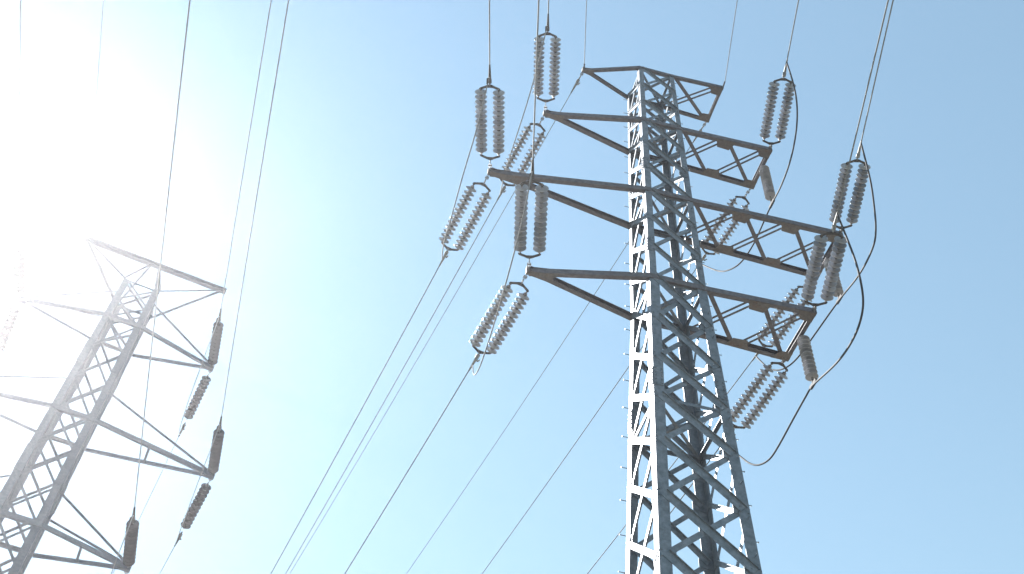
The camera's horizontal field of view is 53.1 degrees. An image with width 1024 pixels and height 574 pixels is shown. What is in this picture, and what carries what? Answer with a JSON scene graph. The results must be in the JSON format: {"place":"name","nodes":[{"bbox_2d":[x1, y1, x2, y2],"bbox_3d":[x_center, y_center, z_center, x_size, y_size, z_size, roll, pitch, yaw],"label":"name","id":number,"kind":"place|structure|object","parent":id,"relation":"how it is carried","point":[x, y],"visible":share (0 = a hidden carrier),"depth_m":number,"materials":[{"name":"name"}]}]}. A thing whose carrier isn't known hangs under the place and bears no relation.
{"place":"outdoors","nodes":[
{"label":"outdoors","id":0,"kind":"place"},
{"bbox_2d":[0,0,1023,573],"label":"sky","id":1,"kind":"structure","parent":0,"point":[906,456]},
{"bbox_3d":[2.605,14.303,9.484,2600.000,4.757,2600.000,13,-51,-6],"label":"ground","id":2,"kind":"structure","parent":0,"visible":0},
{"bbox_2d":[0,235,226,573],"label":"lattice tower","id":3,"kind":"structure","parent":2,"relation":"on","point":[25,466],"depth_m":29.95,"materials":[{"name":"metal"}]},
{"bbox_2d":[0,301,19,352],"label":"insulator string","id":4,"kind":"object","parent":3,"relation":"attached to","point":[8,324],"visible":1,"depth_m":32.18,"materials":[{"name":"ceramic"}]},
{"bbox_2d":[13,232,24,297],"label":"insulator string","id":5,"kind":"object","parent":3,"relation":"attached to","point":[19,270],"visible":1,"depth_m":31.09,"materials":[{"name":"ceramic"}]},
{"bbox_2d":[86,0,103,237],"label":"ground wire","id":6,"kind":"object","parent":3,"relation":"attached to","point":[95,114],"visible":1,"depth_m":31.76,"materials":[{"name":"metal"}]},
{"bbox_2d":[123,507,138,567],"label":"insulator string","id":7,"kind":"object","parent":3,"relation":"attached to","point":[130,547],"visible":0.97,"depth_m":26.55,"materials":[{"name":"ceramic"}]},
{"bbox_2d":[111,515,133,573],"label":"jumper cable","id":8,"kind":"object","parent":7,"relation":"hanging from","point":[122,544],"visible":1,"depth_m":25.87,"materials":[{"name":"metal"}]},
{"bbox_2d":[134,0,190,506],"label":"conductor wire","id":9,"kind":"object","parent":7,"relation":"attached to","point":[163,238],"visible":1,"depth_m":20.60,"materials":[{"name":"metal"}]},
{"bbox_2d":[174,479,210,546],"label":"insulator string","id":10,"kind":"object","parent":3,"relation":"attached to","point":[198,501],"visible":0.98,"depth_m":30.83,"materials":[{"name":"ceramic"}]},
{"bbox_2d":[178,370,210,436],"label":"insulator string","id":11,"kind":"object","parent":3,"relation":"attached to","point":[198,395],"visible":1,"depth_m":33.66,"materials":[{"name":"ceramic"}]},
{"bbox_2d":[113,437,178,572],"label":"conductor wire","id":12,"kind":"object","parent":11,"relation":"attached to","point":[152,491],"visible":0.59,"depth_m":35.16,"materials":[{"name":"metal"}]},
{"bbox_2d":[208,308,223,366],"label":"insulator string","id":13,"kind":"object","parent":3,"relation":"attached to","point":[215,343],"visible":0.98,"depth_m":32.51,"materials":[{"name":"ceramic"}]},
{"bbox_2d":[179,316,219,434],"bbox_3d":[-10.127,3.175,32.729,0.024,1.760,5.087,20,-52,-12],"label":"jumper cable","id":14,"kind":"object","parent":13,"relation":"attached to","point":[197,375],"visible":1,"depth_m":31.84,"materials":[{"name":"metal"}]},
{"bbox_2d":[221,0,271,307],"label":"conductor wire","id":15,"kind":"object","parent":13,"relation":"attached to","point":[247,148],"visible":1,"depth_m":28.14,"materials":[{"name":"metal"}]},
{"bbox_2d":[208,416,224,474],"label":"insulator string","id":16,"kind":"object","parent":3,"relation":"attached to","point":[214,457],"visible":0.99,"depth_m":29.68,"materials":[{"name":"ceramic"}]},
{"bbox_2d":[175,424,219,545],"bbox_3d":[-9.326,6.147,29.919,0.024,1.760,5.078,21,-52,-12],"label":"jumper cable","id":17,"kind":"object","parent":16,"relation":"hanging from","point":[197,483],"visible":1,"depth_m":29.02,"materials":[{"name":"metal"}]},
{"bbox_2d":[221,0,288,415],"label":"conductor wire","id":18,"kind":"object","parent":16,"relation":"attached to","point":[256,197],"visible":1,"depth_m":24.30,"materials":[{"name":"metal"}]},
{"bbox_2d":[487,64,842,573],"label":"lattice tower","id":19,"kind":"structure","parent":2,"relation":"on","point":[652,321],"depth_m":25.91,"materials":[{"name":"metal"}]},
{"bbox_2d":[439,175,490,266],"bbox_3d":[-1.367,-1.927,29.357,0.806,0.347,3.278,24,-68,-15],"label":"insulator string","id":20,"kind":"object","parent":19,"relation":"attached to","point":[472,221],"visible":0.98,"depth_m":29.26,"materials":[{"name":"ceramic"}]},
{"bbox_2d":[271,266,438,573],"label":"conductor wire","id":21,"kind":"object","parent":20,"relation":"attached to","point":[358,415],"visible":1,"depth_m":32.06,"materials":[{"name":"metal"}]},
{"bbox_2d":[475,65,504,170],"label":"insulator string","id":22,"kind":"object","parent":19,"relation":"attached to","point":[498,126],"visible":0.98,"depth_m":27.78,"materials":[{"name":"ceramic"}]},
{"bbox_2d":[442,77,489,260],"bbox_3d":[-1.370,-3.056,28.275,0.135,1.371,5.749,13,-51,-6],"label":"jumper cable","id":23,"kind":"object","parent":22,"relation":"hanging from","point":[465,168],"visible":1,"depth_m":27.55,"materials":[{"name":"metal"}]},
{"bbox_2d":[489,0,489,64],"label":"conductor wire","id":24,"kind":"object","parent":22,"relation":"attached to","point":[489,32],"visible":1,"depth_m":26.25,"materials":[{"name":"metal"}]},
{"bbox_2d":[468,274,528,370],"bbox_3d":[-0.348,0.892,26.440,0.806,0.347,3.278,25,-68,-15],"label":"insulator string","id":25,"kind":"object","parent":19,"relation":"attached to","point":[485,326],"visible":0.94,"depth_m":26.38,"materials":[{"name":"ceramic"}]},
{"bbox_2d":[344,371,468,573],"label":"conductor wire","id":26,"kind":"object","parent":25,"relation":"attached to","point":[408,470],"visible":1,"depth_m":28.33,"materials":[{"name":"metal"}]},
{"bbox_2d":[497,116,545,200],"bbox_3d":[0.286,-4.116,32.560,0.806,0.347,3.278,24,-68,-15],"label":"insulator string","id":27,"kind":"object","parent":19,"relation":"attached to","point":[519,145],"visible":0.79,"depth_m":32.41,"materials":[{"name":"ceramic"}]},
{"bbox_2d":[285,201,496,573],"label":"conductor wire","id":28,"kind":"object","parent":27,"relation":"attached to","point":[395,381],"visible":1,"depth_m":35.99,"materials":[{"name":"metal"}]},
{"bbox_2d":[514,159,548,269],"bbox_3d":[0.458,-1.691,24.883,0.806,0.346,3.278,3,-52,2],"label":"insulator string","id":29,"kind":"object","parent":19,"relation":"attached to","point":[540,217],"visible":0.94,"depth_m":24.84,"materials":[{"name":"ceramic"}]},
{"bbox_2d":[472,171,532,375],"bbox_3d":[-0.325,0.104,24.965,0.037,2.394,5.758,14,-51,-7],"label":"jumper cable","id":30,"kind":"object","parent":29,"relation":"hanging from","point":[506,278],"visible":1,"depth_m":23.90,"materials":[{"name":"metal"}]},
{"bbox_2d":[532,0,539,158],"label":"conductor wire","id":31,"kind":"object","parent":29,"relation":"attached to","point":[535,79],"visible":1,"depth_m":22.64,"materials":[{"name":"metal"}]},
{"bbox_2d":[533,13,560,112],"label":"insulator string","id":32,"kind":"object","parent":19,"relation":"attached to","point":[554,70],"visible":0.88,"depth_m":30.99,"materials":[{"name":"ceramic"}]},
{"bbox_2d":[500,25,547,194],"bbox_3d":[0.280,-5.227,31.460,0.126,1.422,5.741,13,-51,-6],"label":"jumper cable","id":33,"kind":"object","parent":32,"relation":"hanging from","point":[524,109],"visible":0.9,"depth_m":30.77,"materials":[{"name":"metal"}]},
{"bbox_2d":[571,72,583,92],"bbox_3d":[2.252,-6.989,34.916,0.129,0.239,0.920,25,-69,-15],"label":"wire dead end","id":34,"kind":"object","parent":19,"relation":"attached to","point":[577,82],"visible":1,"depth_m":34.95,"materials":[{"name":"metal"}]},
{"bbox_2d":[290,93,570,572],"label":"ground wire","id":35,"kind":"object","parent":34,"relation":"attached to","point":[428,340],"visible":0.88,"depth_m":39.20,"materials":[{"name":"metal"}]},
{"bbox_2d":[584,0,586,63],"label":"ground wire","id":36,"kind":"object","parent":19,"relation":"attached to","point":[585,32],"visible":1,"depth_m":34.27,"materials":[{"name":"metal"}]},
{"bbox_2d":[692,122,706,142],"bbox_3d":[6.600,-5.415,35.854,0.129,0.239,0.920,25,-69,-15],"label":"wire dead end","id":37,"kind":"object","parent":19,"relation":"attached to","point":[695,138],"visible":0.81,"depth_m":35.86,"materials":[{"name":"metal"}]},
{"bbox_2d":[406,147,689,573],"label":"ground wire","id":38,"kind":"object","parent":37,"relation":"attached to","point":[524,400],"visible":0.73,"depth_m":40.64,"materials":[{"name":"metal"}]},
{"bbox_2d":[701,188,750,260],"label":"insulator string","id":39,"kind":"object","parent":19,"relation":"attached to","point":[730,229],"visible":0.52,"depth_m":33.72,"materials":[{"name":"ceramic"}]},
{"bbox_2d":[482,269,695,573],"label":"conductor wire","id":40,"kind":"object","parent":39,"relation":"attached to","point":[563,459],"visible":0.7,"depth_m":37.72,"materials":[{"name":"metal"}]},
{"bbox_2d":[725,0,737,80],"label":"ground wire","id":41,"kind":"object","parent":19,"relation":"attached to","point":[731,40],"visible":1,"depth_m":34.16,"materials":[{"name":"metal"}]},
{"bbox_2d":[724,360,787,440],"bbox_3d":[6.547,3.107,27.736,0.806,0.346,3.050,25,-69,-15],"label":"insulator string","id":42,"kind":"object","parent":19,"relation":"attached to","point":[752,389],"visible":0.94,"depth_m":27.60,"materials":[{"name":"ceramic"}]},
{"bbox_2d":[624,447,719,573],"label":"conductor wire","id":43,"kind":"object","parent":42,"relation":"attached to","point":[690,486],"visible":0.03,"depth_m":28.85,"materials":[{"name":"metal"}]},
{"bbox_2d":[759,165,774,207],"bbox_3d":[7.935,-3.173,31.786,0.326,2.139,0.326,13,-51,-6],"label":"jumper insulator","id":44,"kind":"object","parent":19,"relation":"hanging from","point":[767,183],"visible":1,"depth_m":31.70,"materials":[{"name":"ceramic"}]},
{"bbox_2d":[760,60,795,148],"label":"insulator string","id":45,"kind":"object","parent":19,"relation":"attached to","point":[768,114],"visible":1,"depth_m":31.42,"materials":[{"name":"ceramic"}]},
{"bbox_2d":[703,62,797,271],"bbox_3d":[7.494,-2.961,31.589,0.797,3.151,7.264,13,-51,-6],"label":"jumper cable","id":46,"kind":"object","parent":45,"relation":"hanging from","point":[738,264],"visible":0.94,"depth_m":29.85,"materials":[{"name":"grey metal"}]},
{"bbox_2d":[787,0,798,59],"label":"conductor wire","id":47,"kind":"object","parent":45,"relation":"attached to","point":[792,29],"visible":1,"depth_m":29.86,"materials":[{"name":"metal"}]},
{"bbox_2d":[751,286,811,360],"bbox_3d":[8.207,0.981,30.961,0.806,0.347,3.278,26,-69,-16],"label":"insulator string","id":48,"kind":"object","parent":19,"relation":"attached to","point":[779,312],"visible":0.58,"depth_m":30.92,"materials":[{"name":"ceramic"}]},
{"bbox_2d":[587,361,751,573],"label":"conductor wire","id":49,"kind":"object","parent":48,"relation":"attached to","point":[668,469],"visible":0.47,"depth_m":33.40,"materials":[{"name":"metal"}]},
{"bbox_2d":[797,334,818,389],"bbox_3d":[7.462,1.823,25.830,0.326,1.851,0.326,13,-51,-6],"label":"jumper insulator","id":50,"kind":"object","parent":19,"relation":"hanging from","point":[808,361],"visible":1,"depth_m":25.74,"materials":[{"name":"ceramic"}]},
{"bbox_2d":[801,211,846,311],"bbox_3d":[7.709,-0.578,25.193,0.806,0.347,3.050,3,-52,3],"label":"insulator string","id":51,"kind":"object","parent":19,"relation":"attached to","point":[833,267],"visible":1,"depth_m":25.21,"materials":[{"name":"ceramic"}]},
{"bbox_2d":[739,214,863,465],"bbox_3d":[7.047,2.116,25.342,0.804,3.415,7.671,13,-51,-6],"label":"jumper cable","id":52,"kind":"object","parent":51,"relation":"hanging from","point":[845,351],"visible":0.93,"depth_m":23.61,"materials":[{"name":"grey metal"}]},
{"bbox_2d":[837,0,888,211],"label":"conductor wire","id":53,"kind":"object","parent":51,"relation":"attached to","point":[863,103],"visible":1,"depth_m":22.54,"materials":[{"name":"metal"}]},
{"bbox_2d":[823,258,843,304],"bbox_3d":[9.153,-0.231,29.131,0.326,1.884,0.326,13,-51,-6],"label":"jumper insulator","id":54,"kind":"object","parent":19,"relation":"hanging from","point":[839,291],"visible":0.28,"depth_m":28.72,"materials":[{"name":"ceramic"}]},
{"bbox_2d":[829,141,870,233],"bbox_3d":[9.404,-2.721,28.441,0.806,0.346,3.050,2,-53,3],"label":"insulator string","id":55,"kind":"object","parent":19,"relation":"attached to","point":[857,196],"visible":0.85,"depth_m":28.47,"materials":[{"name":"ceramic"}]},
{"bbox_2d":[755,143,876,370],"bbox_3d":[8.727,-0.099,28.720,0.829,3.129,7.396,13,-51,-6],"label":"jumper cable","id":56,"kind":"object","parent":55,"relation":"hanging from","point":[837,302],"visible":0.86,"depth_m":27.15,"materials":[{"name":"grey metal"}]},
{"bbox_2d":[861,0,893,140],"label":"conductor wire","id":57,"kind":"object","parent":55,"relation":"attached to","point":[877,69],"visible":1,"depth_m":26.26,"materials":[{"name":"metal"}]}
]}

